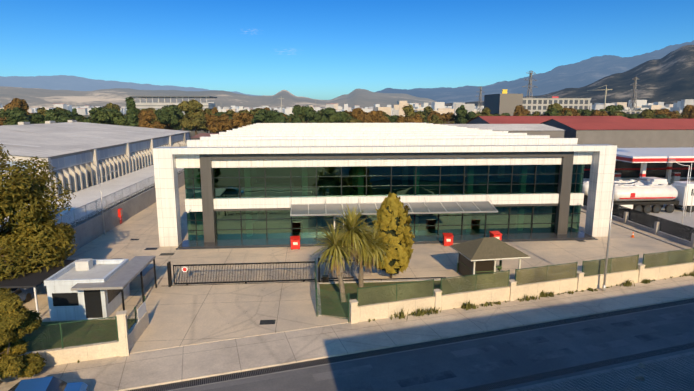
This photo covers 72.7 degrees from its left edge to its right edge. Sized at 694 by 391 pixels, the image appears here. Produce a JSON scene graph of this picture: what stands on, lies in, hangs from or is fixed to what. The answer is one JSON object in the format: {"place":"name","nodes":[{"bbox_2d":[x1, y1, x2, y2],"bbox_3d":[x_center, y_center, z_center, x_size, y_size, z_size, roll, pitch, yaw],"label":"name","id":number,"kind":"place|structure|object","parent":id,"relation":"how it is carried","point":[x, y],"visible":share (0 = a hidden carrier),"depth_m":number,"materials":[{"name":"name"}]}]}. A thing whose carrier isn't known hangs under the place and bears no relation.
{"place":"outdoors","nodes":[
{"label":"outdoors","id":0,"kind":"place"},
{"bbox_2d":[0,75,263,95],"bbox_3d":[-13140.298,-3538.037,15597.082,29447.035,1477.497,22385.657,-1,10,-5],"label":"mountain","id":1,"kind":"structure","parent":0,"point":[63,82],"depth_m":18063.41,"materials":[{"name":"stone"}]},
{"bbox_2d":[0,86,436,111],"bbox_3d":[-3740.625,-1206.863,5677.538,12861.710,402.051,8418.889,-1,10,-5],"label":"mountains","id":2,"kind":"structure","parent":0,"point":[39,97],"depth_m":6230.05,"materials":[{"name":"stone"}]},
{"bbox_2d":[77,113,454,139],"bbox_3d":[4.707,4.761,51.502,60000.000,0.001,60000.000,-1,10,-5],"label":"terrain ground","id":3,"kind":"structure","parent":0,"point":[192,133],"depth_m":317.02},
{"bbox_2d":[3,97,28,119],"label":"belt tree","id":4,"kind":"object","parent":3,"relation":"on","point":[19,103],"visible":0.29,"depth_m":206.40,"materials":[{"name":"orange plant"}]},
{"bbox_2d":[3,107,44,124],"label":"belt tree","id":5,"kind":"object","parent":3,"relation":"on","point":[16,115],"visible":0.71,"depth_m":160.32,"materials":[{"name":"green plant"}]},
{"bbox_2d":[44,108,83,122],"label":"belt tree","id":6,"kind":"object","parent":3,"relation":"on","point":[51,114],"visible":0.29,"depth_m":162.64,"materials":[{"name":"green plant"}]},
{"bbox_2d":[58,113,94,122],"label":"belt tree","id":7,"kind":"object","parent":3,"relation":"on","point":[63,118],"visible":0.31,"depth_m":156.31,"materials":[{"name":"green plant"}]},
{"bbox_2d":[89,107,124,123],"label":"belt tree","id":8,"kind":"object","parent":3,"relation":"on","point":[105,108],"visible":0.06,"depth_m":201.46,"materials":[{"name":"green plant"}]},
{"bbox_2d":[91,108,125,125],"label":"belt tree","id":9,"kind":"object","parent":3,"relation":"on","point":[109,117],"visible":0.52,"depth_m":156.36,"materials":[{"name":"green plant"}]},
{"bbox_2d":[104,103,120,110],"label":"belt tree","id":10,"kind":"object","parent":3,"relation":"on","point":[110,106],"visible":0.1,"depth_m":233.16,"materials":[{"name":"green plant"}]},
{"bbox_2d":[123,97,138,126],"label":"belt tree","id":11,"kind":"object","parent":3,"relation":"on","point":[131,118],"visible":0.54,"depth_m":157.99,"materials":[{"name":"green plant"}]},
{"bbox_2d":[139,107,158,123],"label":"belt tree","id":12,"kind":"object","parent":3,"relation":"on","point":[156,118],"visible":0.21,"depth_m":234.50,"materials":[{"name":"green plant"}]},
{"bbox_2d":[138,109,164,128],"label":"belt tree","id":13,"kind":"object","parent":3,"relation":"on","point":[146,117],"visible":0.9,"depth_m":204.67,"materials":[{"name":"orange plant"}]},
{"bbox_2d":[154,104,178,128],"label":"belt tree","id":14,"kind":"object","parent":3,"relation":"on","point":[166,114],"visible":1,"depth_m":210.44,"materials":[{"name":"green plant"}]},
{"bbox_2d":[129,96,216,114],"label":"building","id":15,"kind":"structure","parent":3,"relation":"on","point":[158,105],"depth_m":801.79,"materials":[{"name":"grey"}]},
{"bbox_2d":[170,117,189,130],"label":"belt tree","id":16,"kind":"object","parent":3,"relation":"on","point":[176,125],"visible":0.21,"depth_m":215.72,"materials":[{"name":"green plant"}]},
{"bbox_2d":[176,109,183,119],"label":"belt tree","id":17,"kind":"object","parent":3,"relation":"on","point":[180,114],"visible":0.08,"depth_m":225.42,"materials":[{"name":"green plant"}]},
{"bbox_2d":[178,99,205,134],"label":"belt tree","id":18,"kind":"object","parent":3,"relation":"on","point":[197,119],"visible":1,"depth_m":204.61,"materials":[{"name":"yellow plant"}]},
{"bbox_2d":[202,108,212,132],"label":"belt tree","id":19,"kind":"object","parent":3,"relation":"on","point":[209,113],"visible":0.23,"depth_m":234.86,"materials":[{"name":"green plant"}]},
{"bbox_2d":[204,112,229,132],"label":"belt tree","id":20,"kind":"object","parent":3,"relation":"on","point":[211,126],"visible":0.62,"depth_m":214.31,"materials":[{"name":"orange plant"}]},
{"bbox_2d":[214,119,237,131],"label":"belt tree","id":21,"kind":"object","parent":3,"relation":"on","point":[227,125],"visible":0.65,"depth_m":213.87,"materials":[{"name":"orange plant"}]},
{"bbox_2d":[231,112,252,126],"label":"belt tree","id":22,"kind":"object","parent":3,"relation":"on","point":[241,119],"visible":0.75,"depth_m":210.09,"materials":[{"name":"orange plant"}]},
{"bbox_2d":[249,108,266,122],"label":"belt tree","id":23,"kind":"object","parent":3,"relation":"on","point":[253,112],"visible":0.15,"depth_m":222.27,"materials":[{"name":"green plant"}]},
{"bbox_2d":[250,109,286,124],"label":"belt tree","id":24,"kind":"object","parent":3,"relation":"on","point":[272,116],"visible":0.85,"depth_m":202.11,"materials":[{"name":"green plant"}]},
{"bbox_2d":[291,105,320,122],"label":"belt tree","id":25,"kind":"object","parent":3,"relation":"on","point":[311,114],"visible":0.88,"depth_m":207.58,"materials":[{"name":"green plant"}]},
{"bbox_2d":[320,107,340,122],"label":"belt tree","id":26,"kind":"object","parent":3,"relation":"on","point":[328,112],"visible":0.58,"depth_m":230.37,"materials":[{"name":"green plant"}]},
{"bbox_2d":[328,111,348,122],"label":"belt tree","id":27,"kind":"object","parent":3,"relation":"on","point":[334,117],"visible":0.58,"depth_m":219.80,"materials":[{"name":"green plant"}]},
{"bbox_2d":[75,85,611,112],"bbox_3d":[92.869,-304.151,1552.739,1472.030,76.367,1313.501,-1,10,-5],"label":"cranes and masts","id":28,"kind":"object","parent":3,"relation":"on","point":[606,89],"visible":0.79,"depth_m":951.26,"materials":[{"name":"beige"}]},
{"bbox_2d":[0,99,693,115],"bbox_3d":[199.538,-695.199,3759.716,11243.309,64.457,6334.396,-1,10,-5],"label":"distant city","id":29,"kind":"object","parent":3,"relation":"on","point":[438,107],"visible":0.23,"depth_m":1287.17,"materials":[{"name":"white"}]},
{"bbox_2d":[345,118,362,122],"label":"belt tree","id":30,"kind":"object","parent":3,"relation":"on","point":[354,120],"visible":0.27,"depth_m":211.81,"materials":[{"name":"green plant"}]},
{"bbox_2d":[351,108,367,119],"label":"belt tree","id":31,"kind":"object","parent":3,"relation":"on","point":[357,113],"visible":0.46,"depth_m":227.82,"materials":[{"name":"brown plant"}]},
{"bbox_2d":[362,110,382,122],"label":"belt tree","id":32,"kind":"object","parent":3,"relation":"on","point":[370,116],"visible":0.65,"depth_m":213.21,"materials":[{"name":"orange plant"}]},
{"bbox_2d":[375,115,390,122],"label":"belt tree","id":33,"kind":"object","parent":3,"relation":"on","point":[383,119],"visible":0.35,"depth_m":210.16,"materials":[{"name":"orange plant"}]},
{"bbox_2d":[384,114,398,122],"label":"belt tree","id":34,"kind":"object","parent":3,"relation":"on","point":[393,119],"visible":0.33,"depth_m":231.60,"materials":[{"name":"green plant"}]},
{"bbox_2d":[397,114,423,122],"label":"belt tree","id":35,"kind":"object","parent":3,"relation":"on","point":[417,118],"visible":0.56,"depth_m":208.04,"materials":[{"name":"brown plant"}]},
{"bbox_2d":[395,104,425,122],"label":"belt tree","id":36,"kind":"object","parent":3,"relation":"on","point":[409,110],"visible":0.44,"depth_m":214.46,"materials":[{"name":"green plant"}]},
{"bbox_2d":[423,106,432,120],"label":"belt tree","id":37,"kind":"object","parent":3,"relation":"on","point":[428,109],"visible":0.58,"depth_m":332.30,"materials":[{"name":"green plant"}]},
{"bbox_2d":[427,114,442,123],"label":"belt tree","id":38,"kind":"object","parent":3,"relation":"on","point":[435,119],"visible":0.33,"depth_m":212.11,"materials":[{"name":"green plant"}]},
{"bbox_2d":[427,111,455,123],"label":"belt tree","id":39,"kind":"object","parent":3,"relation":"on","point":[450,116],"visible":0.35,"depth_m":226.56,"materials":[{"name":"brown plant"}]},
{"bbox_2d":[454,107,475,123],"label":"belt tree","id":40,"kind":"object","parent":3,"relation":"on","point":[463,116],"visible":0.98,"depth_m":220.71,"materials":[{"name":"green plant"}]},
{"bbox_2d":[476,86,483,112],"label":"pylon","id":41,"kind":"object","parent":3,"relation":"on","point":[480,96],"visible":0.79,"depth_m":603.31,"materials":[{"name":"silver metal"}]},
{"bbox_2d":[481,107,493,115],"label":"belt tree","id":42,"kind":"object","parent":3,"relation":"on","point":[486,110],"visible":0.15,"depth_m":240.58,"materials":[{"name":"green plant"}]},
{"bbox_2d":[513,111,528,115],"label":"belt tree","id":43,"kind":"object","parent":3,"relation":"on","point":[519,113],"visible":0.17,"depth_m":240.85,"materials":[{"name":"brown plant"}]},
{"bbox_2d":[514,105,529,114],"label":"belt tree","id":44,"kind":"object","parent":3,"relation":"on","point":[518,108],"visible":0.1,"depth_m":259.17,"materials":[{"name":"brown plant"}]},
{"bbox_2d":[522,71,536,97],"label":"pylon","id":45,"kind":"object","parent":3,"relation":"on","point":[530,82],"visible":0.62,"depth_m":390.91,"materials":[{"name":"silver metal"}]},
{"bbox_2d":[525,107,558,115],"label":"belt tree","id":46,"kind":"object","parent":3,"relation":"on","point":[552,111],"visible":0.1,"depth_m":218.34,"materials":[{"name":"green plant"}]},
{"bbox_2d":[546,103,563,115],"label":"belt tree","id":47,"kind":"object","parent":3,"relation":"on","point":[559,107],"visible":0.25,"depth_m":237.58,"materials":[{"name":"green plant"}]},
{"bbox_2d":[484,89,642,118],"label":"grey office block","id":48,"kind":"structure","parent":3,"relation":"on","point":[503,102],"depth_m":279.91,"materials":[{"name":"grey"}]},
{"bbox_2d":[560,109,571,115],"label":"belt tree","id":49,"kind":"object","parent":3,"relation":"on","point":[567,112],"visible":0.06,"depth_m":222.90,"materials":[{"name":"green plant"}]},
{"bbox_2d":[561,108,576,114],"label":"belt tree","id":50,"kind":"object","parent":3,"relation":"on","point":[574,110],"visible":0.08,"depth_m":241.28,"materials":[{"name":"brown plant"}]},
{"bbox_2d":[576,109,593,115],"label":"belt tree","id":51,"kind":"object","parent":3,"relation":"on","point":[584,112],"visible":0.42,"depth_m":239.44,"materials":[{"name":"green plant"}]},
{"bbox_2d":[590,110,608,115],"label":"belt tree","id":52,"kind":"object","parent":3,"relation":"on","point":[599,113],"visible":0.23,"depth_m":219.84,"materials":[{"name":"brown plant"}]},
{"bbox_2d":[599,105,618,115],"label":"belt tree","id":53,"kind":"object","parent":3,"relation":"on","point":[610,109],"visible":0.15,"depth_m":244.91,"materials":[{"name":"green plant"}]},
{"bbox_2d":[621,111,637,118],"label":"belt tree","id":54,"kind":"object","parent":3,"relation":"on","point":[632,116],"visible":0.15,"depth_m":242.81,"materials":[{"name":"green plant"}]},
{"bbox_2d":[628,77,639,110],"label":"pylon","id":55,"kind":"object","parent":3,"relation":"on","point":[634,88],"visible":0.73,"depth_m":435.89,"materials":[{"name":"silver metal"}]},
{"bbox_2d":[638,109,655,118],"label":"belt tree","id":56,"kind":"object","parent":3,"relation":"on","point":[647,114],"visible":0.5,"depth_m":219.01,"materials":[{"name":"green plant"}]},
{"bbox_2d":[642,114,666,118],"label":"belt tree","id":57,"kind":"object","parent":3,"relation":"on","point":[660,116],"visible":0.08,"depth_m":230.80,"materials":[{"name":"green plant"}]},
{"bbox_2d":[654,108,676,118],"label":"belt tree","id":58,"kind":"object","parent":3,"relation":"on","point":[667,112],"visible":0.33,"depth_m":233.62,"materials":[{"name":"orange plant"}]},
{"bbox_2d":[681,105,693,113],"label":"belt tree","id":59,"kind":"object","parent":3,"relation":"on","point":[687,108],"visible":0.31,"depth_m":275.38,"materials":[{"name":"orange plant"}]},
{"bbox_2d":[682,109,693,118],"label":"belt tree","id":60,"kind":"object","parent":3,"relation":"on","point":[690,115],"visible":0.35,"depth_m":228.43,"materials":[{"name":"brown plant"}]},
{"bbox_2d":[0,275,693,390],"bbox_3d":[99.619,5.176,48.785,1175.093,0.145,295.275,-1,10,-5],"label":"road","id":61,"kind":"structure","parent":0,"point":[673,371],"depth_m":27.08,"materials":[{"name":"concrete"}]},
{"bbox_2d":[0,287,45,379],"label":"tree","id":62,"kind":"object","parent":61,"relation":"on","point":[18,320],"visible":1,"depth_m":23.27,"materials":[{"name":"green plant"}]},
{"bbox_2d":[8,376,87,390],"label":"blue car","id":63,"kind":"object","parent":61,"relation":"on","point":[51,383],"visible":1,"depth_m":21.90,"materials":[{"name":"blue paint"}]},
{"bbox_2d":[0,310,129,366],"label":"front wall","id":64,"kind":"structure","parent":61,"relation":"on","point":[119,346],"depth_m":26.09,"materials":[{"name":"beige concrete"}]},
{"bbox_2d":[78,272,693,362],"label":"weeds","id":65,"kind":"object","parent":61,"relation":"on","point":[422,312],"visible":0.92,"depth_m":33.74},
{"bbox_2d":[126,298,692,390],"bbox_3d":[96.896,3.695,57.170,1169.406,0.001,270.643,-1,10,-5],"label":"curb","id":66,"kind":"structure","parent":61,"relation":"on","point":[406,350],"depth_m":27.50,"materials":[{"name":"concrete"}]},
{"bbox_2d":[129,298,693,390],"bbox_3d":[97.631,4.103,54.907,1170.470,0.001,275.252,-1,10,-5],"label":"road","id":67,"kind":"structure","parent":61,"relation":"on","point":[525,379],"depth_m":26.50,"materials":[{"name":"asphalt"}]},
{"bbox_2d":[203,310,693,390],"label":"road patches","id":68,"kind":"structure","parent":61,"relation":"on","point":[409,378],"depth_m":26.29,"materials":[{"name":"asphalt"}]},
{"bbox_2d":[602,178,650,290],"bbox_3d":[20.165,3.101,34.330,0.300,9.070,2.862,-3,11,-17],"label":"street lamp","id":69,"kind":"object","parent":61,"relation":"on","point":[606,262],"depth_m":35.46,"materials":[{"name":"grey"}]},
{"bbox_2d":[636,362,645,380],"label":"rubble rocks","id":70,"kind":"object","parent":61,"relation":"on","point":[640,377],"visible":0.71,"depth_m":24.32,"materials":[{"name":"stone"}]},
{"bbox_2d":[0,0,693,99],"label":"sky","id":71,"kind":"structure","parent":0,"point":[313,49],"materials":[{"name":"blue"}]},
{"bbox_2d":[22,185,690,353],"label":"forecourt paving","id":72,"kind":"structure","parent":0,"point":[190,314],"depth_m":40.16,"materials":[{"name":"concrete"}]},
{"bbox_2d":[4,288,33,301],"bbox_3d":[-23.829,7.255,32.728,1.760,1.420,4.300,-1,10,-5],"label":"yard car","id":73,"kind":"object","parent":72,"relation":"on","point":[24,294],"visible":0.38,"depth_m":33.73,"materials":[{"name":"grey paint"}]},
{"bbox_2d":[0,260,74,312],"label":"carport","id":74,"kind":"object","parent":72,"relation":"on","point":[33,280],"visible":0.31,"depth_m":32.05,"materials":[{"name":"white"}]},
{"bbox_2d":[21,319,134,351],"bbox_3d":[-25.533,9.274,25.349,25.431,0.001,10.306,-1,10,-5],"label":"fence panels","id":75,"kind":"structure","parent":72,"relation":"on","point":[57,337],"depth_m":29.15,"materials":[{"name":"green wire mesh"},{"name":"green metal"}]},
{"bbox_2d":[44,256,156,320],"bbox_3d":[-17.208,6.271,33.312,5.280,3.150,6.600,-1,10,-5],"label":"guard booth","id":76,"kind":"object","parent":72,"relation":"on","point":[83,289],"visible":1,"depth_m":31.24,"materials":[{"name":"white"}]},
{"bbox_2d":[99,170,117,234],"bbox_3d":[-26.192,0.817,52.271,2.006,7.170,0.300,-1,10,-5],"label":"lamp post","id":77,"kind":"object","parent":72,"relation":"on","point":[101,199],"visible":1,"depth_m":52.10,"materials":[{"name":"grey"}]},
{"bbox_2d":[35,168,184,258],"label":"boundary wall","id":78,"kind":"structure","parent":72,"relation":"on","point":[87,231],"depth_m":54.99,"materials":[{"name":"concrete"}]},
{"bbox_2d":[118,208,122,223],"bbox_3d":[-27.613,2.543,57.560,0.310,1.900,0.700,-1,10,-5],"label":"fire cabinet","id":79,"kind":"object","parent":72,"relation":"on","point":[120,212],"visible":1,"depth_m":57.41,"materials":[{"name":"red plastic"}]},
{"bbox_2d":[127,296,148,349],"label":"entrance wall","id":80,"kind":"structure","parent":72,"relation":"on","point":[139,326],"depth_m":28.84,"materials":[{"name":"beige concrete"}]},
{"bbox_2d":[129,264,155,289],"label":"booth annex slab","id":81,"kind":"structure","parent":72,"relation":"on","point":[147,276],"depth_m":36.85,"materials":[{"name":"concrete"}]},
{"bbox_2d":[167,258,357,286],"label":"sliding gate","id":82,"kind":"structure","parent":72,"relation":"on","point":[325,278],"depth_m":37.62,"materials":[{"name":"black metal"}]},
{"bbox_2d":[290,236,299,249],"bbox_3d":[-5.183,4.748,47.283,0.980,1.200,0.920,-1,10,-8],"label":"red bin","id":83,"kind":"object","parent":72,"relation":"on","point":[295,242],"visible":1,"depth_m":46.95,"materials":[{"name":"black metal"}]},
{"bbox_2d":[315,258,348,322],"bbox_3d":[-1.999,6.716,33.946,1.769,2.050,7.723,-4,11,-20],"label":"entrance fence","id":84,"kind":"object","parent":72,"relation":"on","point":[340,311],"visible":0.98,"depth_m":31.21,"materials":[{"name":"green metal"}]},
{"bbox_2d":[311,203,377,301],"bbox_3d":[-0.291,4.078,34.422,5.577,7.069,4.230,-6,12,-30],"label":"cordyline palm","id":85,"kind":"object","parent":72,"relation":"on","point":[349,234],"visible":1,"depth_m":33.85,"materials":[{"name":"green plant"}]},
{"bbox_2d":[113,239,585,324],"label":"manhole covers","id":86,"kind":"object","parent":72,"relation":"on","point":[264,322],"visible":0.77,"depth_m":45.13,"materials":[{"name":"metal"}]},
{"bbox_2d":[345,219,393,286],"bbox_3d":[1.488,4.408,36.480,4.107,5.679,4.805,9,13,39],"label":"cordyline palm","id":87,"kind":"object","parent":72,"relation":"on","point":[374,253],"visible":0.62,"depth_m":35.97,"materials":[{"name":"green plant"}]},
{"bbox_2d":[317,277,445,315],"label":"planter kerb","id":88,"kind":"structure","parent":72,"relation":"on","point":[378,280],"depth_m":38.02,"materials":[{"name":"concrete"}]},
{"bbox_2d":[319,280,454,316],"bbox_3d":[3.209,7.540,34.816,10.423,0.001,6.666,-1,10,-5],"label":"fence","id":89,"kind":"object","parent":72,"relation":"on","point":[351,289],"depth_m":36.00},
{"bbox_2d":[372,192,414,277],"bbox_3d":[3.671,3.238,38.519,3.839,7.278,3.922,7,12,32],"label":"cypress","id":90,"kind":"object","parent":72,"relation":"on","point":[392,213],"visible":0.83,"depth_m":37.35,"materials":[{"name":"green plant"}]},
{"bbox_2d":[443,233,453,245],"bbox_3d":[10.368,4.537,48.452,0.980,1.200,0.920,0,10,1],"label":"red bin","id":91,"kind":"object","parent":72,"relation":"on","point":[447,239],"visible":0.9,"depth_m":48.12,"materials":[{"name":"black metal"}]},
{"bbox_2d":[450,237,529,284],"bbox_3d":[11.659,5.114,38.897,5.000,3.450,4.100,-2,10,-10],"label":"gazebo","id":92,"kind":"object","parent":72,"relation":"on","point":[480,256],"visible":0.81,"depth_m":37.60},
{"bbox_2d":[489,231,501,239],"bbox_3d":[15.523,4.391,49.267,0.980,1.200,0.920,-2,10,-13],"label":"red bin","id":93,"kind":"object","parent":72,"relation":"on","point":[497,234],"visible":0.46,"depth_m":48.97,"materials":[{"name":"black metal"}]},
{"bbox_2d":[349,248,693,323],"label":"front wall","id":94,"kind":"structure","parent":72,"relation":"on","point":[376,308],"depth_m":34.31,"materials":[{"name":"beige concrete"}]},
{"bbox_2d":[580,195,693,252],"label":"fence","id":95,"kind":"object","parent":72,"relation":"on","point":[657,226],"visible":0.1,"depth_m":52.92,"materials":[{"name":"metal"}]},
{"bbox_2d":[152,123,616,249],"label":"building","id":96,"kind":"structure","parent":0,"point":[245,185],"depth_m":50.35,"materials":[{"name":"white glass"}]},
{"bbox_2d":[290,196,497,215],"bbox_3d":[4.852,1.064,49.050,21.300,1.206,2.830,-1,10,-5],"label":"entrance canopy","id":97,"kind":"object","parent":96,"relation":"attached to","point":[425,207],"visible":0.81,"depth_m":48.95,"materials":[{"name":"grey glass"}]},
{"bbox_2d":[377,40,693,102],"bbox_3d":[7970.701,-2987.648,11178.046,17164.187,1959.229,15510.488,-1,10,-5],"label":"mountain","id":98,"kind":"structure","parent":0,"point":[583,73],"depth_m":10995.82,"materials":[{"name":"stone"}]},
{"bbox_2d":[467,116,628,123],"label":"red roof shed","id":99,"kind":"structure","parent":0,"point":[508,119],"depth_m":187.89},
{"bbox_2d":[445,45,693,106],"bbox_3d":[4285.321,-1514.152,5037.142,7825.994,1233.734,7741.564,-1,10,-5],"label":"mountain","id":100,"kind":"structure","parent":0,"point":[668,78],"depth_m":4275.44,"materials":[{"name":"stone"}]},
{"bbox_2d":[540,119,693,147],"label":"red roof shed","id":101,"kind":"structure","parent":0,"point":[648,133],"depth_m":145.22,"materials":[{"name":"metal"}]},
{"bbox_2d":[583,179,693,241],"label":"lot paving","id":102,"kind":"structure","parent":0,"point":[675,215],"depth_m":61.91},
{"bbox_2d":[440,124,564,137],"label":"warehouse roof","id":103,"kind":"structure","parent":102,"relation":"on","point":[540,129],"depth_m":140.71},
{"bbox_2d":[582,177,667,205],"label":"tanker truck","id":104,"kind":"object","parent":102,"relation":"on","point":[656,181],"visible":0.12,"depth_m":68.05,"materials":[{"name":"white painted metal"},{"name":"red paint"},{"name":"black rubber"}]},
{"bbox_2d":[583,147,693,182],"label":"petrol station","id":105,"kind":"object","parent":102,"relation":"on","point":[633,163],"visible":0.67,"depth_m":90.24,"materials":[{"name":"white painted metal"},{"name":"red painted metal"},{"name":"concrete"}]},
{"bbox_2d":[611,181,693,212],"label":"tanker truck","id":106,"kind":"object","parent":102,"relation":"on","point":[640,198],"visible":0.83,"depth_m":63.82,"materials":[{"name":"white painted metal"},{"name":"red paint"},{"name":"black rubber"}]},
{"bbox_2d":[667,159,689,231],"bbox_3d":[37.289,0.047,53.618,2.441,8.270,0.300,1,10,6],"label":"street lamp","id":107,"kind":"object","parent":102,"relation":"on","point":[686,188],"visible":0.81,"depth_m":53.29,"materials":[{"name":"white"}]},
{"bbox_2d":[685,164,693,215],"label":"flag poles","id":108,"kind":"object","parent":102,"relation":"on","point":[687,195],"visible":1,"depth_m":61.48,"materials":[{"name":"white"}]},
{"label":"lot paving","id":109,"kind":"structure","parent":0,"visible":0},
{"bbox_2d":[0,143,76,280],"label":"tree","id":110,"kind":"object","parent":109,"relation":"on","point":[42,234],"visible":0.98,"depth_m":34.58,"materials":[{"name":"green plant"}]},
{"bbox_2d":[0,120,190,229],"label":"warehouse","id":111,"kind":"structure","parent":109,"relation":"on","point":[82,157],"depth_m":77.71,"materials":[{"name":"metal"}]},
{"bbox_2d":[191,133,218,139],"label":"brown roof shed","id":112,"kind":"structure","parent":109,"relation":"on","point":[197,136],"depth_m":149.57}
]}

